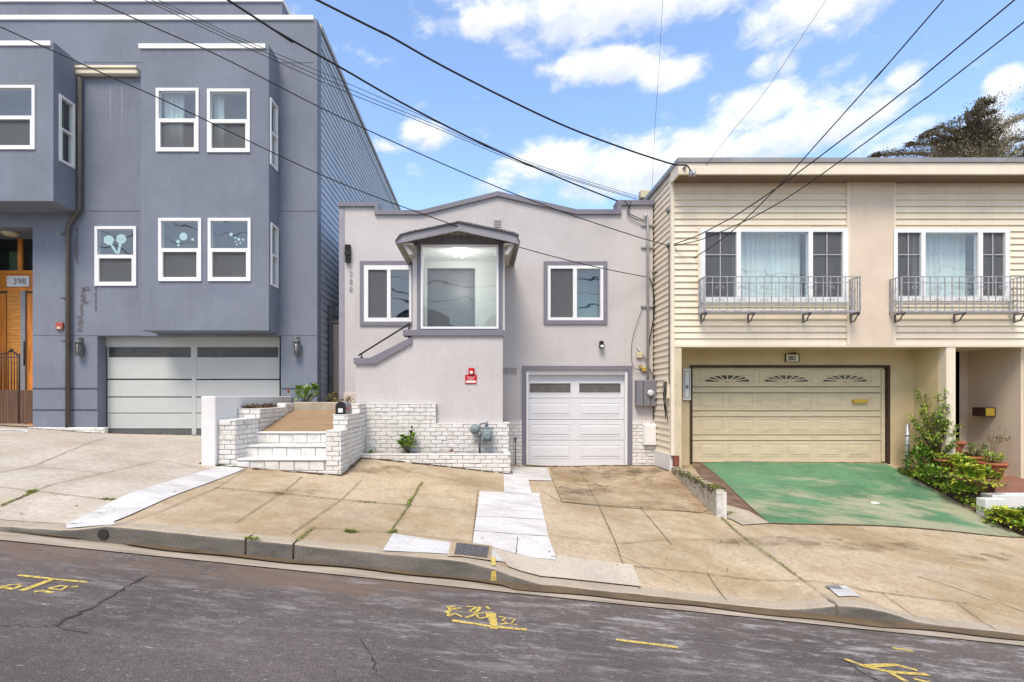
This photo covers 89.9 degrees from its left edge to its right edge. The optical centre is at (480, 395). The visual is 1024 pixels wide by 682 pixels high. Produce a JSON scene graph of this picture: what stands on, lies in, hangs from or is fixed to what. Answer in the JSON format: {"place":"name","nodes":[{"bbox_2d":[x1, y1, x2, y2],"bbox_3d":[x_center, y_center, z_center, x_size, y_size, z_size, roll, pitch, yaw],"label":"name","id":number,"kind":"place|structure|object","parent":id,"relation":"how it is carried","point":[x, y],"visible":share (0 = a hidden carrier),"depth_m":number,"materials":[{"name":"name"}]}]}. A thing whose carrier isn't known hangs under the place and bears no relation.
{"place":"outdoors","nodes":[
{"label":"outdoors","id":0,"kind":"place"},
{"bbox_2d":[0,423,215,523],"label":"driveway","id":1,"kind":"structure","parent":0,"point":[106,453],"depth_m":7.44,"materials":[{"name":"concrete"}]},
{"bbox_2d":[0,428,27,432],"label":"entry slab","id":2,"kind":"structure","parent":1,"relation":"on","point":[18,429],"depth_m":10.16,"materials":[{"name":"white concrete"}]},
{"bbox_2d":[0,540,1023,681],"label":"road","id":3,"kind":"structure","parent":0,"point":[165,619],"depth_m":3.81,"materials":[{"name":"grey asphalt"}]},
{"bbox_2d":[1,576,880,681],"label":"road crack","id":4,"kind":"object","parent":3,"relation":"on","point":[99,602],"visible":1,"depth_m":3.50,"materials":[{"name":"black asphalt"}]},
{"bbox_2d":[0,574,929,681],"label":"road marking","id":5,"kind":"object","parent":3,"relation":"on","point":[493,616],"visible":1,"depth_m":3.98,"materials":[{"name":"yellow paint"}]},
{"bbox_2d":[0,532,1023,644],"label":"gutter","id":6,"kind":"object","parent":3,"relation":"on","point":[257,562],"visible":0.67,"depth_m":4.83,"materials":[{"name":"concrete"}]},
{"bbox_2d":[10,530,1023,639],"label":"gutter silt","id":7,"kind":"object","parent":6,"relation":"on","point":[756,610],"visible":1,"depth_m":4.93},
{"bbox_2d":[0,458,1023,627],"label":"pavement","id":8,"kind":"structure","parent":0,"point":[932,554],"depth_m":6.49,"materials":[{"name":"beige concrete"}]},
{"bbox_2d":[29,427,107,433],"bbox_3d":[-9.611,1.118,11.911,1.807,0.764,0.139,0,0,0],"label":"edging","id":9,"kind":"object","parent":8,"relation":"on","point":[104,430],"visible":0.16,"depth_m":11.85,"materials":[{"name":"white paint"}]},
{"bbox_2d":[68,466,244,523],"bbox_3d":[-4.041,1.230,6.893,0.488,0.120,3.477,0,0,-3],"label":"concrete strip","id":10,"kind":"object","parent":8,"relation":"on","point":[127,504],"visible":1,"depth_m":6.18,"materials":[{"name":"white concrete"}]},
{"bbox_2d":[218,402,365,474],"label":"brick steps","id":11,"kind":"structure","parent":8,"relation":"on","point":[317,437],"depth_m":9.03,"materials":[{"name":"brick"}]},
{"bbox_2d":[240,402,276,408],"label":"dried plant","id":12,"kind":"object","parent":11,"relation":"on","point":[254,406],"visible":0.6,"depth_m":9.77,"materials":[{"name":"brown plant"}]},
{"bbox_2d":[286,383,320,401],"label":"flowering shrub","id":13,"kind":"object","parent":11,"relation":"on","point":[314,386],"visible":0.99,"depth_m":11.26,"materials":[{"name":"green plant"}]},
{"bbox_2d":[325,390,353,401],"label":"bedding plant","id":14,"kind":"object","parent":11,"relation":"on","point":[348,398],"visible":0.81,"depth_m":11.34,"materials":[{"name":"brown plant"}]},
{"bbox_2d":[335,402,351,413],"bbox_3d":[-2.482,0.219,9.293,0.185,0.230,0.454,0,0,0],"label":"mailbox","id":15,"kind":"object","parent":11,"relation":"on","point":[343,407],"visible":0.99,"depth_m":9.07,"materials":[{"name":"grey metal"}]},
{"bbox_2d":[335,402,345,413],"bbox_3d":[-2.485,0.219,9.088,0.180,0.230,0.025,0,0,0],"label":"door","id":16,"kind":"structure","parent":15,"relation":"in","point":[340,404],"depth_m":9.08,"materials":[{"name":"black metal"}]},
{"bbox_2d":[1,474,832,583],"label":"weeds","id":17,"kind":"object","parent":8,"relation":"on","point":[346,529],"visible":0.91,"depth_m":6.00,"materials":[{"name":"green plant"}]},
{"bbox_2d":[360,403,510,473],"bbox_3d":[-0.885,1.129,10.961,2.956,1.948,1.959,0,0,0],"label":"brick planter","id":18,"kind":"object","parent":8,"relation":"on","point":[387,424],"visible":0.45,"depth_m":10.44,"materials":[{"name":"brick"}]},
{"bbox_2d":[395,426,420,452],"bbox_3d":[-1.447,0.881,10.247,0.548,0.587,0.519,0,0,0],"label":"leafy plant","id":19,"kind":"object","parent":18,"relation":"in","point":[402,442],"visible":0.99,"depth_m":10.18,"materials":[{"name":"green plant"}]},
{"bbox_2d":[470,421,493,452],"bbox_3d":[0.027,0.851,10.273,0.483,0.672,0.215,0,0,0],"label":"gas meter","id":20,"kind":"object","parent":18,"relation":"attached to","point":[487,434],"visible":0.99,"depth_m":10.24,"materials":[{"name":"grey metal"}]},
{"bbox_2d":[28,427,883,474],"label":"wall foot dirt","id":21,"kind":"structure","parent":8,"relation":"on","point":[352,465],"depth_m":9.99,"materials":[{"name":"brown soil"}]},
{"bbox_2d":[383,466,555,561],"bbox_3d":[0.696,1.650,8.305,1.756,0.301,7.201,0,0,16],"label":"concrete patch","id":22,"kind":"object","parent":8,"relation":"on","point":[517,502],"visible":0.99,"depth_m":6.51,"materials":[{"name":"white concrete"}]},
{"bbox_2d":[448,541,491,559],"bbox_3d":[-0.100,1.617,5.345,0.450,0.080,0.605,0,0,0],"label":"utility cover","id":23,"kind":"object","parent":22,"relation":"on","point":[472,550],"visible":1,"depth_m":5.33,"materials":[{"name":"grey metal"}]},
{"bbox_2d":[0,439,995,628],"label":"pavement joint","id":24,"kind":"object","parent":8,"relation":"on","point":[489,531],"visible":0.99,"depth_m":6.18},
{"bbox_2d":[0,520,1023,645],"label":"kerb","id":25,"kind":"structure","parent":8,"relation":"on","point":[292,548],"depth_m":4.99,"materials":[{"name":"concrete"}]},
{"bbox_2d":[66,521,114,527],"bbox_3d":[-3.888,1.278,5.093,0.610,0.035,0.163,0,0,0],"label":"kerb top patch","id":26,"kind":"object","parent":25,"relation":"on","point":[68,525],"visible":1,"depth_m":5.09,"materials":[{"name":"white concrete"}]},
{"bbox_2d":[97,529,108,538],"bbox_3d":[-3.669,1.345,4.974,0.100,0.098,0.013,0,0,0],"label":"drain pipe","id":27,"kind":"object","parent":25,"relation":"attached to","point":[103,534],"visible":1,"depth_m":4.97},
{"bbox_2d":[491,556,496,580],"bbox_3d":[0.124,1.724,5.133,0.060,0.138,0.335,0,0,0],"label":"kerb marking","id":28,"kind":"object","parent":25,"relation":"on","point":[493,573],"visible":1,"depth_m":4.97,"materials":[{"name":"yellow paint"}]},
{"bbox_2d":[492,547,640,585],"bbox_3d":[0.905,1.790,5.444,1.562,0.266,0.548,0,0,0],"label":"concrete patch","id":29,"kind":"object","parent":8,"relation":"on","point":[561,566],"visible":1,"depth_m":5.42,"materials":[{"name":"beige concrete"}]},
{"bbox_2d":[549,465,708,512],"bbox_3d":[2.703,1.743,10.085,2.823,0.278,3.856,0,0,0],"label":"stained apron","id":30,"kind":"object","parent":8,"relation":"on","point":[651,487],"visible":0.96,"depth_m":9.55,"materials":[{"name":"brown concrete"}]},
{"bbox_2d":[671,467,726,518],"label":"garden wall","id":31,"kind":"structure","parent":8,"relation":"on","point":[711,496],"depth_m":8.63,"materials":[{"name":"beige paint"}]},
{"bbox_2d":[692,463,762,518],"bbox_3d":[4.470,1.779,9.951,0.658,0.490,3.608,0,0,7],"label":"red soil strip","id":32,"kind":"object","parent":8,"relation":"on","point":[734,499],"visible":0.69,"depth_m":9.91,"materials":[{"name":"brown soil"}]},
{"bbox_2d":[727,505,768,524],"bbox_3d":[4.269,1.953,8.204,0.645,0.135,1.096,0,0,29],"label":"pale concrete wedge","id":33,"kind":"object","parent":8,"relation":"on","point":[742,516],"visible":0.86,"depth_m":8.26,"materials":[{"name":"concrete"}]},
{"bbox_2d":[588,505,1022,609],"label":"tyre scratch","id":34,"kind":"object","parent":8,"relation":"on","point":[831,552],"visible":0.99,"depth_m":6.50},
{"bbox_2d":[643,157,1023,492],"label":"sided house","id":35,"kind":"structure","parent":8,"relation":"on","point":[843,310],"depth_m":10.92,"materials":[{"name":"paint"}]},
{"bbox_2d":[93,0,668,245],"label":"overhead wire","id":36,"kind":"object","parent":35,"relation":"attached to","point":[358,125],"visible":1,"depth_m":8.74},
{"bbox_2d":[315,0,690,171],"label":"overhead wire","id":37,"kind":"object","parent":35,"relation":"attached to","point":[407,46],"visible":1,"depth_m":8.17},
{"bbox_2d":[652,1,662,183],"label":"overhead wire","id":38,"kind":"object","parent":35,"relation":"attached to","point":[657,88],"visible":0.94,"depth_m":12.65,"materials":[{"name":"black metal"}]},
{"bbox_2d":[706,0,825,164],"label":"overhead wire","id":39,"kind":"object","parent":35,"relation":"attached to","point":[768,86],"visible":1,"depth_m":9.90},
{"bbox_2d":[700,229,847,301],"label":"window","id":40,"kind":"structure","parent":35,"relation":"in","point":[743,252],"depth_m":11.18,"materials":[{"name":"glass"}]},
{"bbox_2d":[693,368,884,461],"bbox_3d":[7.053,0.439,11.755,4.453,2.178,0.110,0,0,0],"label":"garage door","id":41,"kind":"structure","parent":35,"relation":"in","point":[729,403],"depth_m":11.76,"materials":[{"name":"beige paint"}]},
{"bbox_2d":[655,0,943,272],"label":"overhead wire","id":42,"kind":"object","parent":35,"relation":"attached to","point":[880,72],"visible":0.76,"depth_m":7.85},
{"bbox_2d":[674,0,1014,244],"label":"overhead wire","id":43,"kind":"object","parent":35,"relation":"attached to","point":[865,121],"visible":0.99,"depth_m":7.88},
{"bbox_2d":[674,22,1023,245],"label":"overhead wire","id":44,"kind":"object","parent":35,"relation":"attached to","point":[871,137],"visible":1,"depth_m":7.89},
{"bbox_2d":[932,458,960,471],"bbox_3d":[9.809,1.463,10.750,0.504,0.270,0.504,0,0,0],"label":"flower pot","id":45,"kind":"object","parent":35,"relation":"on","point":[942,461],"visible":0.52,"depth_m":10.64,"materials":[{"name":"ceramic"}]},
{"bbox_2d":[933,452,955,459],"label":"potted plant","id":46,"kind":"object","parent":45,"relation":"in","point":[946,455],"visible":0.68,"depth_m":10.78,"materials":[{"name":"green plant"}]},
{"bbox_2d":[893,229,1009,300],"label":"window","id":47,"kind":"structure","parent":35,"relation":"in","point":[917,252],"depth_m":11.17,"materials":[{"name":"glass"}]},
{"bbox_2d":[955,441,966,453],"bbox_3d":[10.329,1.157,11.200,0.441,0.330,0.441,0,0,0],"label":"flower pot","id":48,"kind":"object","parent":35,"relation":"on","point":[960,446],"visible":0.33,"depth_m":11.03,"materials":[{"name":"ceramic"}]},
{"bbox_2d":[977,461,1008,478],"bbox_3d":[11.000,1.592,11.000,0.504,0.330,0.504,0,0,0],"label":"flower pot","id":49,"kind":"object","parent":35,"relation":"on","point":[999,465],"visible":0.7,"depth_m":10.84,"materials":[{"name":"ceramic"}]},
{"bbox_2d":[981,450,1007,462],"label":"potted plant","id":50,"kind":"object","parent":49,"relation":"in","point":[992,454],"visible":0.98,"depth_m":10.98,"materials":[{"name":"green plant"}]},
{"bbox_2d":[986,428,1010,460],"bbox_3d":[11.310,1.060,11.182,0.570,0.797,0.327,0,0,0],"label":"twiggy plant","id":51,"kind":"object","parent":49,"relation":"in","point":[996,438],"visible":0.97,"depth_m":11.16,"materials":[{"name":"brown plant"}]},
{"bbox_2d":[825,585,858,595],"bbox_3d":[3.822,2.059,5.406,0.494,0.056,0.246,0,0,-22],"label":"utility cover","id":52,"kind":"object","parent":8,"relation":"on","point":[838,590],"visible":1,"depth_m":5.41,"materials":[{"name":"white concrete"}]},
{"bbox_2d":[702,462,1021,536],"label":"green ramp","id":53,"kind":"structure","parent":8,"relation":"on","point":[818,492],"depth_m":9.96,"materials":[{"name":"paint"}]},
{"bbox_2d":[20,463,928,590],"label":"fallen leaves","id":54,"kind":"object","parent":53,"relation":"on","point":[606,482],"visible":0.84,"depth_m":7.20,"materials":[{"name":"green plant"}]},
{"bbox_2d":[701,463,1022,537],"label":"ramp joint","id":55,"kind":"object","parent":53,"relation":"on","point":[852,524],"visible":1,"depth_m":8.71,"materials":[{"name":"concrete"}]},
{"bbox_2d":[910,470,1023,535],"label":"bed soil","id":56,"kind":"structure","parent":8,"relation":"on","point":[952,494],"depth_m":10.34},
{"bbox_2d":[938,451,978,474],"bbox_3d":[9.826,1.405,10.503,0.703,0.520,0.668,0,0,27],"label":"succulent","id":57,"kind":"object","parent":56,"relation":"on","point":[958,458],"visible":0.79,"depth_m":10.45,"materials":[{"name":"green plant"}]},
{"bbox_2d":[897,466,1023,529],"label":"ground cover","id":58,"kind":"object","parent":56,"relation":"on","point":[914,474],"visible":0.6,"depth_m":10.56,"materials":[{"name":"green plant"}]},
{"bbox_2d":[904,424,909,468],"bbox_3d":[9.417,1.122,11.300,0.100,0.989,0.095,0,0,0],"label":"metal pipe","id":59,"kind":"object","parent":58,"relation":"on","point":[907,437],"visible":0.84,"depth_m":11.27,"materials":[{"name":"metal"}]},
{"bbox_2d":[900,442,942,468],"bbox_3d":[9.477,1.295,10.978,0.812,0.614,0.729,0,0,0],"label":"shrub","id":60,"kind":"object","parent":58,"relation":"on","point":[922,450],"visible":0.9,"depth_m":10.95,"materials":[{"name":"green plant"}]},
{"bbox_2d":[912,463,951,479],"bbox_3d":[9.364,1.570,10.581,0.732,0.341,0.623,0,0,0],"label":"shrub","id":61,"kind":"object","parent":58,"relation":"on","point":[933,468],"visible":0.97,"depth_m":10.54,"materials":[{"name":"green plant"}]},
{"bbox_2d":[907,388,965,465],"bbox_3d":[9.741,0.728,11.004,1.104,1.796,0.812,0,0,0],"label":"tall shrub","id":62,"kind":"object","parent":58,"relation":"on","point":[936,440],"visible":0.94,"depth_m":10.93,"materials":[{"name":"green plant"}]},
{"bbox_2d":[942,480,980,496],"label":"shrub","id":63,"kind":"object","parent":58,"relation":"on","point":[960,485],"visible":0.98,"depth_m":10.15,"materials":[{"name":"green plant"}]},
{"bbox_2d":[948,462,991,485],"bbox_3d":[9.508,1.505,9.993,0.724,0.504,0.638,0,0,0],"label":"succulent","id":64,"kind":"object","parent":58,"relation":"on","point":[969,470],"visible":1,"depth_m":9.92,"materials":[{"name":"green plant"}]},
{"bbox_2d":[969,462,1009,490],"bbox_3d":[10.007,1.594,10.101,0.642,0.583,0.602,0,0,0],"label":"succulent","id":65,"kind":"object","parent":58,"relation":"on","point":[989,473],"visible":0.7,"depth_m":10.02,"materials":[{"name":"green plant"}]},
{"bbox_2d":[981,505,1023,527],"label":"succulent","id":66,"kind":"object","parent":56,"relation":"on","point":[1002,511],"visible":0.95,"depth_m":9.43,"materials":[{"name":"green plant"}]},
{"bbox_2d":[1012,505,1023,523],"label":"shrub","id":67,"kind":"object","parent":56,"relation":"on","point":[1022,509],"visible":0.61,"depth_m":9.38,"materials":[{"name":"green plant"}]},
{"bbox_2d":[967,455,990,464],"bbox_3d":[11.229,1.544,11.600,0.462,0.360,0.462,0,0,0],"label":"flower pot","id":68,"kind":"object","parent":8,"relation":"on","point":[980,458],"visible":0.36,"depth_m":11.43,"materials":[{"name":"ceramic"}]},
{"bbox_2d":[963,443,988,456],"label":"potted plant","id":69,"kind":"object","parent":68,"relation":"on","point":[977,451],"visible":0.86,"depth_m":11.61,"materials":[{"name":"green plant"}]},
{"bbox_2d":[976,493,1023,519],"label":"garden kerb","id":70,"kind":"structure","parent":8,"relation":"on","point":[986,500],"depth_m":9.95,"materials":[{"name":"white concrete"}]},
{"bbox_2d":[285,0,1023,209],"label":"sky","id":71,"kind":"structure","parent":0,"point":[591,67],"materials":[{"name":"blue"}]},
{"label":"ground","id":72,"kind":"structure","parent":0,"visible":0},
{"bbox_2d":[0,0,400,434],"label":"stucco house","id":73,"kind":"structure","parent":72,"relation":"on","point":[165,267],"depth_m":12.00,"materials":[{"name":"blue"}]},
{"bbox_2d":[0,349,32,423],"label":"iron gate","id":74,"kind":"structure","parent":73,"relation":"attached to","point":[16,406],"depth_m":12.02,"materials":[{"name":"brown metal"}]},
{"bbox_2d":[0,293,32,424],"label":"front door","id":75,"kind":"structure","parent":73,"relation":"in","point":[3,296],"depth_m":13.00,"materials":[{"name":"orange wood"}]},
{"bbox_2d":[94,226,136,285],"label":"window","id":76,"kind":"structure","parent":73,"relation":"in","point":[120,256],"depth_m":12.01,"materials":[{"name":"white plastic"}]},
{"bbox_2d":[106,337,280,434],"bbox_3d":[-6.912,-0.230,12.297,4.187,2.371,0.065,0,0,0],"label":"garage door","id":77,"kind":"structure","parent":73,"relation":"in","point":[194,358],"depth_m":12.28,"materials":[{"name":"grey metal"}]},
{"bbox_2d":[201,396,291,465],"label":"boundary wall","id":78,"kind":"structure","parent":72,"relation":"on","point":[214,409],"depth_m":8.56,"materials":[{"name":"white paint"}]},
{"bbox_2d":[338,190,657,465],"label":"stucco cottage","id":79,"kind":"structure","parent":72,"relation":"on","point":[547,357],"depth_m":12.00,"materials":[{"name":"white paint"}]},
{"bbox_2d":[0,26,645,276],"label":"overhead wire","id":80,"kind":"object","parent":79,"relation":"attached to","point":[277,154],"visible":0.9,"depth_m":8.86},
{"bbox_2d":[329,305,339,401],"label":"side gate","id":81,"kind":"structure","parent":79,"relation":"attached to","point":[333,355],"depth_m":12.95,"materials":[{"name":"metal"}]},
{"bbox_2d":[364,265,411,321],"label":"window","id":82,"kind":"structure","parent":79,"relation":"in","point":[387,288],"depth_m":12.34,"materials":[{"name":"white plastic"}]},
{"bbox_2d":[145,0,636,199],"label":"overhead wire","id":83,"kind":"object","parent":79,"relation":"attached to","point":[367,100],"visible":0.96,"depth_m":9.75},
{"bbox_2d":[152,0,641,199],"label":"overhead wire","id":84,"kind":"object","parent":79,"relation":"attached to","point":[371,98],"visible":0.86,"depth_m":9.79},
{"bbox_2d":[159,0,641,197],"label":"overhead wire","id":85,"kind":"object","parent":79,"relation":"attached to","point":[375,95],"visible":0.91,"depth_m":9.83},
{"bbox_2d":[227,0,617,200],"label":"overhead wire","id":86,"kind":"object","parent":79,"relation":"attached to","point":[301,45],"visible":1,"depth_m":8.50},
{"bbox_2d":[421,245,498,328],"bbox_3d":[-0.435,-2.257,10.640,1.608,1.741,0.100,0,0,0],"label":"window","id":87,"kind":"structure","parent":79,"relation":"in","point":[422,246],"depth_m":10.59,"materials":[{"name":"white plastic"}]},
{"bbox_2d":[548,265,602,319],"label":"window","id":88,"kind":"structure","parent":79,"relation":"in","point":[575,292],"depth_m":12.35,"materials":[{"name":"white plastic"}]},
{"bbox_2d":[528,375,623,465],"bbox_3d":[2.254,0.750,12.149,2.275,2.500,0.062,0,0,0],"label":"garage door","id":89,"kind":"structure","parent":79,"relation":"in","point":[550,442],"depth_m":12.13,"materials":[{"name":"white metal"}]},
{"bbox_2d":[867,78,1023,156],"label":"cypress tree","id":90,"kind":"object","parent":72,"relation":"on","point":[977,135],"visible":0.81,"depth_m":37.17,"materials":[{"name":"green plant"}]}
]}

